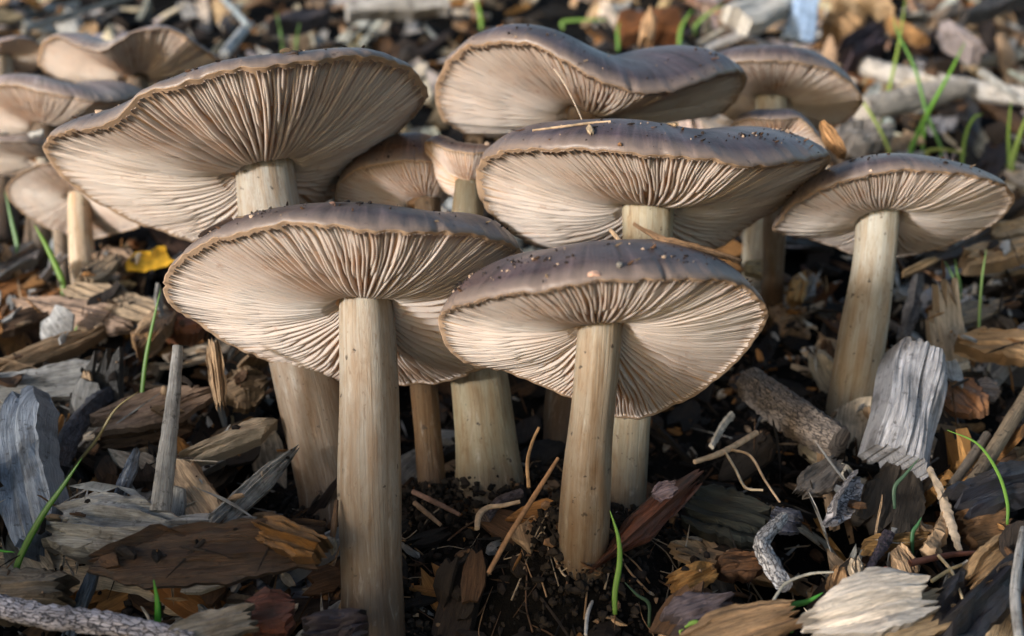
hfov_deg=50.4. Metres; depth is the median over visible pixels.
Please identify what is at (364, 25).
wood chip
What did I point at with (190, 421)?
wood flake
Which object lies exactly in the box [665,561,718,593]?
wood chip
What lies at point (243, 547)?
wood chip
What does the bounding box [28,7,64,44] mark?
wood splinter
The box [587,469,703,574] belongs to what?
wood chip
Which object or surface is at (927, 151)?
grass blade
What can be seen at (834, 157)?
wood chip
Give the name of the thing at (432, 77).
wood chip
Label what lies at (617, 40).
grass blade
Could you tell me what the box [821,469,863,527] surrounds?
wood chip
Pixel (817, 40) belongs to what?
wood splinter
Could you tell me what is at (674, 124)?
wood scrap
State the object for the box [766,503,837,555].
wood splinter
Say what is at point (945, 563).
straw
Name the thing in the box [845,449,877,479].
wood chip
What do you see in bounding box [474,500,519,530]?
rootlet
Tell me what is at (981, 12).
wood chip
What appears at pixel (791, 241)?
wood chip
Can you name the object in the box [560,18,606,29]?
grass blade
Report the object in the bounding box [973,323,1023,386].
wood splinter
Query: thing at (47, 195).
mushroom
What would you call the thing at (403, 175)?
mushroom
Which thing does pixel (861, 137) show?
wood chip
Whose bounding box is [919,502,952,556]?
chip
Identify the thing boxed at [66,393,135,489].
grass blade
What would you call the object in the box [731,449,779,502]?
rootlet
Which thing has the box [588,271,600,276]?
wood scrap
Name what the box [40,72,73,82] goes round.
wood chip
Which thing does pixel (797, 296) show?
wood chip
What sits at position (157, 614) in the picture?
grass blade
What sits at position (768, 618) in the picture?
wood chip
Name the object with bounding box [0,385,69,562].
wood chip
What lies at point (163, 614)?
wood chip
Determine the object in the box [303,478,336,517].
wood splinter
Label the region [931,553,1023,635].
wood chip
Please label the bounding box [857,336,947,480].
wood chip
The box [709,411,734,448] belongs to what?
rootlet
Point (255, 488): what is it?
wood chip
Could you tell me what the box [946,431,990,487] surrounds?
stick
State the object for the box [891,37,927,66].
wood splinter
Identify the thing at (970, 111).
wood chip
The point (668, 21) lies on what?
wood chip
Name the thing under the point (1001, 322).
wood chip
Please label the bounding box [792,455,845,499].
wood chip
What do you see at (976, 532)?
wood chip
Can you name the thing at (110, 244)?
wood chip
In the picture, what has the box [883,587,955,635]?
wood chip
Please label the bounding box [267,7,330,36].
wood chip
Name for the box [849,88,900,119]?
wood splinter
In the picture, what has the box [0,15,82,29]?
wood splinter
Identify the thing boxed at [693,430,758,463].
twig
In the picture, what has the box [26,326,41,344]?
wood splinter
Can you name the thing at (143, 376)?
grass blade
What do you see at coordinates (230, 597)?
wood chip
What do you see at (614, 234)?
twig
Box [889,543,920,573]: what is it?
wood chip
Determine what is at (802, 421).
bark log
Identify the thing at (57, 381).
wood chip
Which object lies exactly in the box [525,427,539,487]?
twig
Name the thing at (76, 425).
bark twig
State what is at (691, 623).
grass blade
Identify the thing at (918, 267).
wood chip
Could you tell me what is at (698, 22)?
grass blade
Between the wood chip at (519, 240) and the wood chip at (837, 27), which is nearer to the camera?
the wood chip at (519, 240)
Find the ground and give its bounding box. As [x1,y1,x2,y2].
[0,0,1023,635]
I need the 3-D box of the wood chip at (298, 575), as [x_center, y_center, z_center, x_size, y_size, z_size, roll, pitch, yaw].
[-0.077,0.080,0.308,0.072,0.030,0.018,-8,15,-30]
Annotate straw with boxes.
[532,120,610,130]
[772,571,833,599]
[930,563,962,582]
[937,554,962,598]
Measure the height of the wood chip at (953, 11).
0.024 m
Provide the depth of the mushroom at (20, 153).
0.49 m
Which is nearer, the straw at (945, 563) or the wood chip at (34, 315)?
the straw at (945, 563)
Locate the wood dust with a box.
[72,24,980,291]
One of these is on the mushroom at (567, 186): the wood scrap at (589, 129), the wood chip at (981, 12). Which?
the wood scrap at (589, 129)
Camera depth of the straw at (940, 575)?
0.27 m
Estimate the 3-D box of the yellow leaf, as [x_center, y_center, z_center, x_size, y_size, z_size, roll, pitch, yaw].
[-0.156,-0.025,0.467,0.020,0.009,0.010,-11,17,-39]
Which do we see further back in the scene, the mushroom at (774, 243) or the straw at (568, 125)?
the mushroom at (774, 243)
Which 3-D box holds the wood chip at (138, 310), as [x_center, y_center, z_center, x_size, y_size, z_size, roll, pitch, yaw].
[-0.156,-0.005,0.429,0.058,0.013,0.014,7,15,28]
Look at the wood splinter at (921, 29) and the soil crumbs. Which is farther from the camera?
the wood splinter at (921, 29)
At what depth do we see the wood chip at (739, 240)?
0.54 m
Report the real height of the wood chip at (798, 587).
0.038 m
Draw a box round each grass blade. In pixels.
[5,192,18,254]
[14,458,81,567]
[34,225,65,295]
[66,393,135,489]
[140,289,160,392]
[153,580,160,622]
[276,13,284,52]
[294,23,299,50]
[476,0,483,29]
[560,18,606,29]
[610,511,621,614]
[616,22,619,50]
[624,582,651,626]
[677,10,691,44]
[679,619,698,633]
[692,4,722,34]
[790,592,822,632]
[863,102,890,152]
[880,0,905,123]
[892,458,918,508]
[893,17,942,157]
[908,43,964,153]
[910,517,921,554]
[921,123,925,150]
[925,148,966,155]
[945,262,954,277]
[948,430,1009,524]
[955,260,961,299]
[960,114,981,162]
[977,252,985,327]
[1007,104,1010,169]
[1009,120,1023,171]
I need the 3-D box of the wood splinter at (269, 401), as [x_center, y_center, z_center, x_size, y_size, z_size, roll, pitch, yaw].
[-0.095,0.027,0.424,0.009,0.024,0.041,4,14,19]
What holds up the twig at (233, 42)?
on the ground
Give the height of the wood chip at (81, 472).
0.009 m
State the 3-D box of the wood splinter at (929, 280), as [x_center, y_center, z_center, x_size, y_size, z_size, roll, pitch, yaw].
[0.171,-0.007,0.481,0.054,0.024,0.013,-8,15,-31]
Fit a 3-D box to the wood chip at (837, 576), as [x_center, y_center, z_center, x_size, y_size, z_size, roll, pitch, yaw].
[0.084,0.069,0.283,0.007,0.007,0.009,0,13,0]
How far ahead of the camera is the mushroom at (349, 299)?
0.29 m
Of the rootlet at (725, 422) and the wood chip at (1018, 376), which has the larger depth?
the wood chip at (1018, 376)
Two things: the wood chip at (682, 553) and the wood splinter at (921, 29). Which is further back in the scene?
the wood splinter at (921, 29)
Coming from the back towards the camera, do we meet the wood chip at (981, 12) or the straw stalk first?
the wood chip at (981, 12)
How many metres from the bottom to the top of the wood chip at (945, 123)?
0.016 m
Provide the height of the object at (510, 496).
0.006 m
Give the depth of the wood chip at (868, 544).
0.30 m
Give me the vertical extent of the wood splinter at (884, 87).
0.044 m
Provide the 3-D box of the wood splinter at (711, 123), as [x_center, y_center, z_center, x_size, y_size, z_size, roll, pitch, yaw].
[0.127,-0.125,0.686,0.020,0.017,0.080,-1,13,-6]
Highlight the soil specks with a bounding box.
[63,24,973,292]
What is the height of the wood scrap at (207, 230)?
0.006 m
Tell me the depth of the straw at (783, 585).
0.27 m
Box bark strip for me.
[328,500,338,548]
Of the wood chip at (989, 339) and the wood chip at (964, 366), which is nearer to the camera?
the wood chip at (964, 366)
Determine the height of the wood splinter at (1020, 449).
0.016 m
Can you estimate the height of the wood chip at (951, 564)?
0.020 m
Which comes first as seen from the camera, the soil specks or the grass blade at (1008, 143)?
the soil specks
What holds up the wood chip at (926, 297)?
on the ground
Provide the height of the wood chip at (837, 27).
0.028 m
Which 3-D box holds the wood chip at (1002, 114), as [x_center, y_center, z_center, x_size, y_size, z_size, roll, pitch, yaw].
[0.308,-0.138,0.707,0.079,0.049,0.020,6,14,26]
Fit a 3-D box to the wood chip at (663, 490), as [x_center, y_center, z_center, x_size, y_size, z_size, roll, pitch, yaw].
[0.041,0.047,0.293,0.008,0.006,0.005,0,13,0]
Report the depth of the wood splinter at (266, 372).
0.42 m
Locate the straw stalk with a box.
[927,466,962,550]
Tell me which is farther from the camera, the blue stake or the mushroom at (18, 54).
the blue stake
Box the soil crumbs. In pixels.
[2,240,1023,635]
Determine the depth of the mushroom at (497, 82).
0.40 m
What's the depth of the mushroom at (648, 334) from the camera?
0.28 m
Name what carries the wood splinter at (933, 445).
on the wood chip
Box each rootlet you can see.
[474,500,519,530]
[554,69,581,119]
[584,600,593,635]
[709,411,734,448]
[725,452,762,490]
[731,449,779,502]
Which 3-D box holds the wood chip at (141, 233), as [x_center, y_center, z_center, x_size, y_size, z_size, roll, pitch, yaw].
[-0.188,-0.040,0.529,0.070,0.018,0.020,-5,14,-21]
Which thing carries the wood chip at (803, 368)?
on the ground
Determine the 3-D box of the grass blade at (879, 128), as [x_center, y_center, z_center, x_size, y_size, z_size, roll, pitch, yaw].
[0.189,-0.113,0.600,0.042,0.049,0.004,4,14,16]
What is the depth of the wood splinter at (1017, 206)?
0.53 m
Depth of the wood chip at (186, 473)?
0.31 m
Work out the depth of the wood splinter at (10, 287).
0.45 m
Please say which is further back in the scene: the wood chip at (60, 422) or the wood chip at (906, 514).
the wood chip at (60, 422)
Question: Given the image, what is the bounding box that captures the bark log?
[735,367,850,456]
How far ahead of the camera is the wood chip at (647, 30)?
0.66 m
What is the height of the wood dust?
0.070 m
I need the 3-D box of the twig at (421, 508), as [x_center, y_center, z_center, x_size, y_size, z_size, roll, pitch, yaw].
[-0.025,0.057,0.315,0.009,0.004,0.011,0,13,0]
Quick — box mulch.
[0,0,1023,635]
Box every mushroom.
[0,36,40,244]
[0,74,142,282]
[0,134,70,296]
[5,162,139,284]
[37,25,220,250]
[43,47,428,527]
[163,202,522,635]
[334,132,448,498]
[424,135,523,513]
[435,24,746,467]
[438,239,768,582]
[476,119,830,512]
[718,44,863,293]
[730,109,825,335]
[772,153,1014,415]
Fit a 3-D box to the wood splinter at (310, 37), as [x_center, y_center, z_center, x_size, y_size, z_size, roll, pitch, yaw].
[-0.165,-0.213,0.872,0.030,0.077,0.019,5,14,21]
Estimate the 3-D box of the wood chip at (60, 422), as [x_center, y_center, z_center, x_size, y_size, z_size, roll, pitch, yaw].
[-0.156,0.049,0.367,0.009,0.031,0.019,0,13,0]
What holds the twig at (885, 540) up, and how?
on the ground
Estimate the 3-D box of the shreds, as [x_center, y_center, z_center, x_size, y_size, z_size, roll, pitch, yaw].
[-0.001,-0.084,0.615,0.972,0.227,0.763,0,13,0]
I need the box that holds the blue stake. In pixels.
[781,0,819,44]
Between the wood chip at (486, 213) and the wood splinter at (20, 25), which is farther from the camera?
the wood splinter at (20, 25)
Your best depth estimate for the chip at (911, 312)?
0.43 m
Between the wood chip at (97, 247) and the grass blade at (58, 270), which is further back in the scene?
the wood chip at (97, 247)
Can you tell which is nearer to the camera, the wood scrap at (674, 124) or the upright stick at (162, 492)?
the upright stick at (162, 492)
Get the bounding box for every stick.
[20,0,127,33]
[149,345,182,512]
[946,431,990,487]
[965,387,1023,479]
[977,68,1023,105]
[1009,526,1023,635]
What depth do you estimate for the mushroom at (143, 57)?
0.53 m
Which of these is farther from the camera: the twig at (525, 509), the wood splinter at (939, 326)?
the wood splinter at (939, 326)
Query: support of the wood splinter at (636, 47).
on the ground
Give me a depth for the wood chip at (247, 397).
0.37 m
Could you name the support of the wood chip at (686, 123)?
on the ground
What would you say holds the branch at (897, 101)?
on the ground
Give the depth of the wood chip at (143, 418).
0.35 m
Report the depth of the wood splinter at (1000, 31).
0.95 m
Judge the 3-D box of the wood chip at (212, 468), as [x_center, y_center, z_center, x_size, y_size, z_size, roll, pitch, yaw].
[-0.117,0.054,0.338,0.056,0.025,0.019,-5,14,-20]
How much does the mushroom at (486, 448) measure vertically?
0.142 m
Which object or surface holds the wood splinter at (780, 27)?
on the ground
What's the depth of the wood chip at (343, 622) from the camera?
0.26 m
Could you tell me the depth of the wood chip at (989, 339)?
0.39 m
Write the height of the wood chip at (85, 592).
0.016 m
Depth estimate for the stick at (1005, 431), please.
0.33 m
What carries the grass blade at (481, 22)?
on the ground
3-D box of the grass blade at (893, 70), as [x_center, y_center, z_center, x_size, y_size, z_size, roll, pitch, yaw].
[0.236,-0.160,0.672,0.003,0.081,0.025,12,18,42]
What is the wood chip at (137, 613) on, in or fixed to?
on the ground
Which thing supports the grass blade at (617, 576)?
on the ground
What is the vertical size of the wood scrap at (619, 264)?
0.002 m
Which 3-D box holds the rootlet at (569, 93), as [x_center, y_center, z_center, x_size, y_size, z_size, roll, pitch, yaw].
[0.018,-0.069,0.343,0.009,0.018,0.039,0,13,0]
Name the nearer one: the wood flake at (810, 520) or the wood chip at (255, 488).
the wood chip at (255, 488)
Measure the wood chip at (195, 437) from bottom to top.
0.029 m
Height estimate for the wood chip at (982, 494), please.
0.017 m
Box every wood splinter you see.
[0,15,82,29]
[0,269,60,318]
[0,533,178,615]
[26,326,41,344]
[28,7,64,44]
[57,6,82,32]
[150,588,252,635]
[203,340,276,399]
[219,13,240,37]
[261,367,273,413]
[262,23,332,44]
[290,4,314,47]
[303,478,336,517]
[634,45,645,49]
[682,36,699,46]
[694,114,730,127]
[701,32,743,50]
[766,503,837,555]
[776,25,819,30]
[814,37,820,43]
[838,63,896,91]
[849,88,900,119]
[883,117,895,131]
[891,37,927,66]
[891,273,942,320]
[894,264,898,289]
[895,10,932,22]
[900,197,1023,261]
[909,23,983,46]
[925,277,969,370]
[930,437,936,457]
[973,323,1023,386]
[982,447,1023,455]
[989,396,1005,415]
[996,20,1016,37]
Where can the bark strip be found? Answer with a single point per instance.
(334, 523)
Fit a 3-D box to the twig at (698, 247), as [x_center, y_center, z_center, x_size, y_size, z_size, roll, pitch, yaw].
[0.043,-0.018,0.266,0.026,0.010,0.010,0,13,0]
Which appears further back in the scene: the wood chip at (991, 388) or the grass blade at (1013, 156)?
the grass blade at (1013, 156)
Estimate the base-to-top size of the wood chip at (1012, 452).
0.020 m
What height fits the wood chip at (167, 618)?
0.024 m
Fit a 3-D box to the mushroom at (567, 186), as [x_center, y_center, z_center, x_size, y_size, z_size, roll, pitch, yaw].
[0.048,0.006,0.369,0.114,0.146,0.095,-9,16,-35]
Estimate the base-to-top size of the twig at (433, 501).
0.004 m
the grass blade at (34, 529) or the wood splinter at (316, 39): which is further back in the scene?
the wood splinter at (316, 39)
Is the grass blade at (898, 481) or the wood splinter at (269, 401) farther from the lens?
the wood splinter at (269, 401)
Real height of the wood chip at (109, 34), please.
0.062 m
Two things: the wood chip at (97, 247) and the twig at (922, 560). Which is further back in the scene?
the wood chip at (97, 247)
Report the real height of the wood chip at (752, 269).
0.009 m
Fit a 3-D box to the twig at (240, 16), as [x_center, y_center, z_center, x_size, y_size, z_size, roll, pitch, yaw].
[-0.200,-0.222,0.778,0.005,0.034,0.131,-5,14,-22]
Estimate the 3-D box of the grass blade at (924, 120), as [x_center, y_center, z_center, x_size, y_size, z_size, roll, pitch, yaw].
[0.234,-0.120,0.600,0.034,0.063,0.003,-6,14,-26]
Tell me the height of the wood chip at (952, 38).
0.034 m
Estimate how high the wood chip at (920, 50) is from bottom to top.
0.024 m
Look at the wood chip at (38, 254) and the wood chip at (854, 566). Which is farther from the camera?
the wood chip at (38, 254)
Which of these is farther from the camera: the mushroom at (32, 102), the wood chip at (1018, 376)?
the mushroom at (32, 102)
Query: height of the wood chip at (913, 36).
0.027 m
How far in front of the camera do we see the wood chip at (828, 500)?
0.34 m
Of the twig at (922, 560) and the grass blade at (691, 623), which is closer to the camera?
the grass blade at (691, 623)
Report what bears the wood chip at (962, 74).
on the ground
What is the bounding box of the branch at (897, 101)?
[853,78,967,119]
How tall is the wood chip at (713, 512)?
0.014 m
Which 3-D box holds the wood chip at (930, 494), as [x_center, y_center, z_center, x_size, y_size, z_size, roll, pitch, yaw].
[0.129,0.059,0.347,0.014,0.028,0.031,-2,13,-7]
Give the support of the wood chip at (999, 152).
on the ground
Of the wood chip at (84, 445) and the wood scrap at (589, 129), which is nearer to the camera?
the wood scrap at (589, 129)
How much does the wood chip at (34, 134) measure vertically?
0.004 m
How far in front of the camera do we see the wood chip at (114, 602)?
0.30 m
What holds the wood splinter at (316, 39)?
on the ground
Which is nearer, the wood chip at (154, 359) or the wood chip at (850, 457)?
the wood chip at (850, 457)
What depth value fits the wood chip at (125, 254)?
0.47 m
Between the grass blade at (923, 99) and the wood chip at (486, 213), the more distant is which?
the grass blade at (923, 99)
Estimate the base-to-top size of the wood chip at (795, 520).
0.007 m
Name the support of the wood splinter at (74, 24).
on the ground
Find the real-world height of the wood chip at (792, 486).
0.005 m
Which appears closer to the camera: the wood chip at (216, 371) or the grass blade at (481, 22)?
the wood chip at (216, 371)
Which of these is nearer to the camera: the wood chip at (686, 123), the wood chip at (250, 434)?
the wood chip at (250, 434)
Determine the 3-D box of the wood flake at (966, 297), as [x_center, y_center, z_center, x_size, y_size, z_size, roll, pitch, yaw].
[0.184,0.001,0.464,0.042,0.025,0.020,0,13,0]
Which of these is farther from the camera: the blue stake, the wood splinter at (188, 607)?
the blue stake
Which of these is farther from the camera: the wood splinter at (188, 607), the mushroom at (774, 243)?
the mushroom at (774, 243)
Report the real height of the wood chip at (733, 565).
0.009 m
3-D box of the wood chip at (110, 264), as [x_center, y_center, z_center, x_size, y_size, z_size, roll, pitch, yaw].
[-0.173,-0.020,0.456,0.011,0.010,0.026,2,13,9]
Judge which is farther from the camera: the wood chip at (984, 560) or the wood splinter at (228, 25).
the wood splinter at (228, 25)
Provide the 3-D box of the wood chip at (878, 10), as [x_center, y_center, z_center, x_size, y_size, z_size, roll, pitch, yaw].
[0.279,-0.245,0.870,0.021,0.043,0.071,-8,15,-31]
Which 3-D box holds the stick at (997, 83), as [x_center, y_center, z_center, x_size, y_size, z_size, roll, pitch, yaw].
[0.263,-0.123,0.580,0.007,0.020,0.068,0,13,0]
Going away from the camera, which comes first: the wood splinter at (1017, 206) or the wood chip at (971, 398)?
the wood chip at (971, 398)
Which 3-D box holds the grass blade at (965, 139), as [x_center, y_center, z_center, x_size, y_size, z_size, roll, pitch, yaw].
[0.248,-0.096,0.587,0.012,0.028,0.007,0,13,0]
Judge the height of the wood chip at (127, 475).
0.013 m
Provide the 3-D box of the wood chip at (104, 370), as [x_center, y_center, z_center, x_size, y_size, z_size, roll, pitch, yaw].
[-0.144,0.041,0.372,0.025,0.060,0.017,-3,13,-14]
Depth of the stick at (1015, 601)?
0.26 m
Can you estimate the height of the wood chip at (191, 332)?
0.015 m
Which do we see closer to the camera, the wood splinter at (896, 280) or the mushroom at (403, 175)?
the mushroom at (403, 175)
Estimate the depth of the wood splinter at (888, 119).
0.70 m
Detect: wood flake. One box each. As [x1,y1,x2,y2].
[124,394,199,436]
[745,494,817,528]
[896,287,993,342]
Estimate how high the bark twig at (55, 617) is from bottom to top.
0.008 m
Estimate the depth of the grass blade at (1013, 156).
0.58 m
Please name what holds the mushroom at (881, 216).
on the ground
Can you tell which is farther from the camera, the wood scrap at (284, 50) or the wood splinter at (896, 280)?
the wood splinter at (896, 280)
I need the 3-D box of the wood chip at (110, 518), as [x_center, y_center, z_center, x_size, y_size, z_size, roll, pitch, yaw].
[-0.107,0.059,0.297,0.041,0.021,0.022,2,13,10]
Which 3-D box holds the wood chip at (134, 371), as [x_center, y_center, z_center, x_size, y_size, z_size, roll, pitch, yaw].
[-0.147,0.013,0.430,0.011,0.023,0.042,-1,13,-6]
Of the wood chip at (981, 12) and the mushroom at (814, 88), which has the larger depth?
the wood chip at (981, 12)
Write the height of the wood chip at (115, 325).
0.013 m
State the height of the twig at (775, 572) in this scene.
0.010 m
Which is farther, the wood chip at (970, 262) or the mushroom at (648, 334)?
the wood chip at (970, 262)
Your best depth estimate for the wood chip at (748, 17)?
0.76 m
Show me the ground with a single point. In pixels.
(794, 260)
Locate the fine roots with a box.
[305,461,815,635]
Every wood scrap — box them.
[198,218,232,237]
[280,48,291,52]
[586,124,593,134]
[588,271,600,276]
[616,261,622,267]
[667,122,678,126]
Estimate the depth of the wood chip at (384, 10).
0.85 m
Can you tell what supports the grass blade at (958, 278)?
on the ground
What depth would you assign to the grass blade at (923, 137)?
0.63 m
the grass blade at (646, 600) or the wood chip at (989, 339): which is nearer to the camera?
the grass blade at (646, 600)
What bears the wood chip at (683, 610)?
on the ground
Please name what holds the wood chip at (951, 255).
on the ground
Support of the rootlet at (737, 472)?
on the ground
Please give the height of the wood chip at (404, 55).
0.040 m
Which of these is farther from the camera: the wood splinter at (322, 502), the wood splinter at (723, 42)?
the wood splinter at (723, 42)
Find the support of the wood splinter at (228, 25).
on the ground
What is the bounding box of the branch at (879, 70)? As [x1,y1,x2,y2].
[839,56,1023,105]
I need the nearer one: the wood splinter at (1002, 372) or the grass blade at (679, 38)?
the wood splinter at (1002, 372)
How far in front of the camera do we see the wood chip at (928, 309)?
0.42 m
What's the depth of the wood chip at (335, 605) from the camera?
0.30 m
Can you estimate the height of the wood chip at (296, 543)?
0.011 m
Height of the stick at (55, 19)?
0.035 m
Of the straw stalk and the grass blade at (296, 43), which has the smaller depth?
the straw stalk
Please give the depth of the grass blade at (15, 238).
0.50 m
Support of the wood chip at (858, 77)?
on the ground
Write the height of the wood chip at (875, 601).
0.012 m
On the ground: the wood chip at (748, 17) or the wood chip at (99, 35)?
the wood chip at (99, 35)
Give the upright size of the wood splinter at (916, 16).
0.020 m
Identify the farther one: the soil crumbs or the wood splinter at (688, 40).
the wood splinter at (688, 40)
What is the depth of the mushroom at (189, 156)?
0.34 m
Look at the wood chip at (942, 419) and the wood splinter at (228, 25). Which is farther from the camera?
the wood splinter at (228, 25)
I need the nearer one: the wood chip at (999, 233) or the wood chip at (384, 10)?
the wood chip at (999, 233)
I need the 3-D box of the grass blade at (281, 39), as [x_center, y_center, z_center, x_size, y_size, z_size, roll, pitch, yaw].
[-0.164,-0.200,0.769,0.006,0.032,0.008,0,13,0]
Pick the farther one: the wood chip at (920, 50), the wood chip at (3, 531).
the wood chip at (920, 50)
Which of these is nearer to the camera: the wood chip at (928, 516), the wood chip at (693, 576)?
the wood chip at (693, 576)
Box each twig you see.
[0,594,195,635]
[58,384,126,474]
[219,21,253,58]
[221,0,251,28]
[411,489,460,515]
[412,500,441,525]
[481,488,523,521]
[486,457,559,573]
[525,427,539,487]
[609,228,620,239]
[633,222,741,263]
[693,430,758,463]
[753,512,792,591]
[865,529,894,568]
[908,550,975,566]
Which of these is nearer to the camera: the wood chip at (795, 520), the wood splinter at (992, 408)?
the wood chip at (795, 520)
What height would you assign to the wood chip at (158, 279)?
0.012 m
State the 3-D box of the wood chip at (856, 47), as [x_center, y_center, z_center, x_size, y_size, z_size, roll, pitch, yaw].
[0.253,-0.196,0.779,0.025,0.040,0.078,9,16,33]
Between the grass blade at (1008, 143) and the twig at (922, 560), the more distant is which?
the grass blade at (1008, 143)
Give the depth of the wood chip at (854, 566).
0.28 m
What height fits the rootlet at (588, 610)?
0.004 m
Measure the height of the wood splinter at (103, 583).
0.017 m
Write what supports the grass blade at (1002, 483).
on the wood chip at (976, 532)
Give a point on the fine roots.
(599, 574)
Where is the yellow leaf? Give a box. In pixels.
[126,246,173,272]
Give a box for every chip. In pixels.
[0,240,43,279]
[0,306,48,338]
[0,324,105,372]
[0,359,124,410]
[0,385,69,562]
[0,514,7,546]
[0,567,79,628]
[11,296,135,336]
[28,129,43,137]
[38,362,98,492]
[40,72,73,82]
[41,491,183,564]
[58,413,69,433]
[61,282,168,324]
[61,573,98,635]
[64,461,91,483]
[69,347,123,434]
[70,589,127,612]
[71,441,227,501]
[77,253,122,282]
[86,518,325,590]
[89,385,213,437]
[91,246,135,274]
[92,33,127,37]
[94,226,150,242]
[94,240,102,251]
[97,420,192,450]
[102,23,115,40]
[102,241,139,295]
[114,447,139,495]
[122,325,151,384]
[125,343,171,389]
[126,599,153,617]
[131,307,175,361]
[136,276,164,293]
[145,605,168,617]
[146,616,174,619]
[166,308,206,346]
[168,602,258,635]
[169,527,339,624]
[174,458,223,514]
[179,418,277,466]
[187,401,260,444]
[205,338,226,410]
[208,444,299,522]
[220,579,257,603]
[225,365,268,414]
[244,586,295,635]
[251,515,332,564]
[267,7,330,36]
[295,600,340,635]
[301,608,368,635]
[336,20,377,45]
[345,0,450,21]
[392,46,418,63]
[409,57,437,95]
[484,207,489,217]
[514,236,531,248]
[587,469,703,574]
[615,6,682,47]
[638,4,655,47]
[651,480,677,502]
[659,591,734,635]
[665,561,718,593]
[668,537,718,573]
[678,119,707,128]
[679,599,802,635]
[681,484,770,549]
[703,548,808,596]
[715,548,763,583]
[719,0,792,35]
[733,237,741,265]
[743,259,761,280]
[769,506,803,535]
[785,483,822,497]
[786,235,836,252]
[786,270,808,309]
[790,338,836,378]
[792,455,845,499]
[796,567,940,635]
[817,453,853,543]
[819,120,846,159]
[821,11,862,45]
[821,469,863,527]
[825,564,847,592]
[826,147,850,162]
[830,0,893,36]
[835,17,890,72]
[835,117,894,157]
[840,67,864,85]
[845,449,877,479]
[847,556,862,575]
[849,461,925,535]
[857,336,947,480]
[860,531,929,555]
[863,509,969,556]
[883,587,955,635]
[884,16,927,47]
[885,41,929,54]
[885,351,956,439]
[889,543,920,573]
[892,283,931,301]
[896,274,923,340]
[902,256,940,277]
[905,227,992,273]
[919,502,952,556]
[920,283,958,305]
[922,450,1023,482]
[923,67,1023,138]
[924,304,931,313]
[924,469,953,508]
[926,2,965,29]
[926,114,960,135]
[927,298,1005,326]
[928,57,968,77]
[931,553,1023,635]
[936,20,982,65]
[937,460,1023,519]
[939,559,967,587]
[943,377,988,419]
[945,428,977,557]
[946,95,980,148]
[953,507,1012,550]
[954,326,1023,366]
[957,0,1023,25]
[957,236,1023,275]
[958,360,970,372]
[962,284,1015,329]
[963,533,1010,589]
[974,361,1023,389]
[977,138,1012,176]
[977,377,1000,404]
[990,216,1023,240]
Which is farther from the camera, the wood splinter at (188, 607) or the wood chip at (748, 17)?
the wood chip at (748, 17)
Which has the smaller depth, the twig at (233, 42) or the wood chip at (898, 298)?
the wood chip at (898, 298)
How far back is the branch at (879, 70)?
0.72 m
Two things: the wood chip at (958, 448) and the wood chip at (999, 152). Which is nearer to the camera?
the wood chip at (958, 448)
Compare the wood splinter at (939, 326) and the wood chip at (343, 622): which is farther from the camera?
the wood splinter at (939, 326)
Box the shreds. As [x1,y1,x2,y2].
[0,1,1023,635]

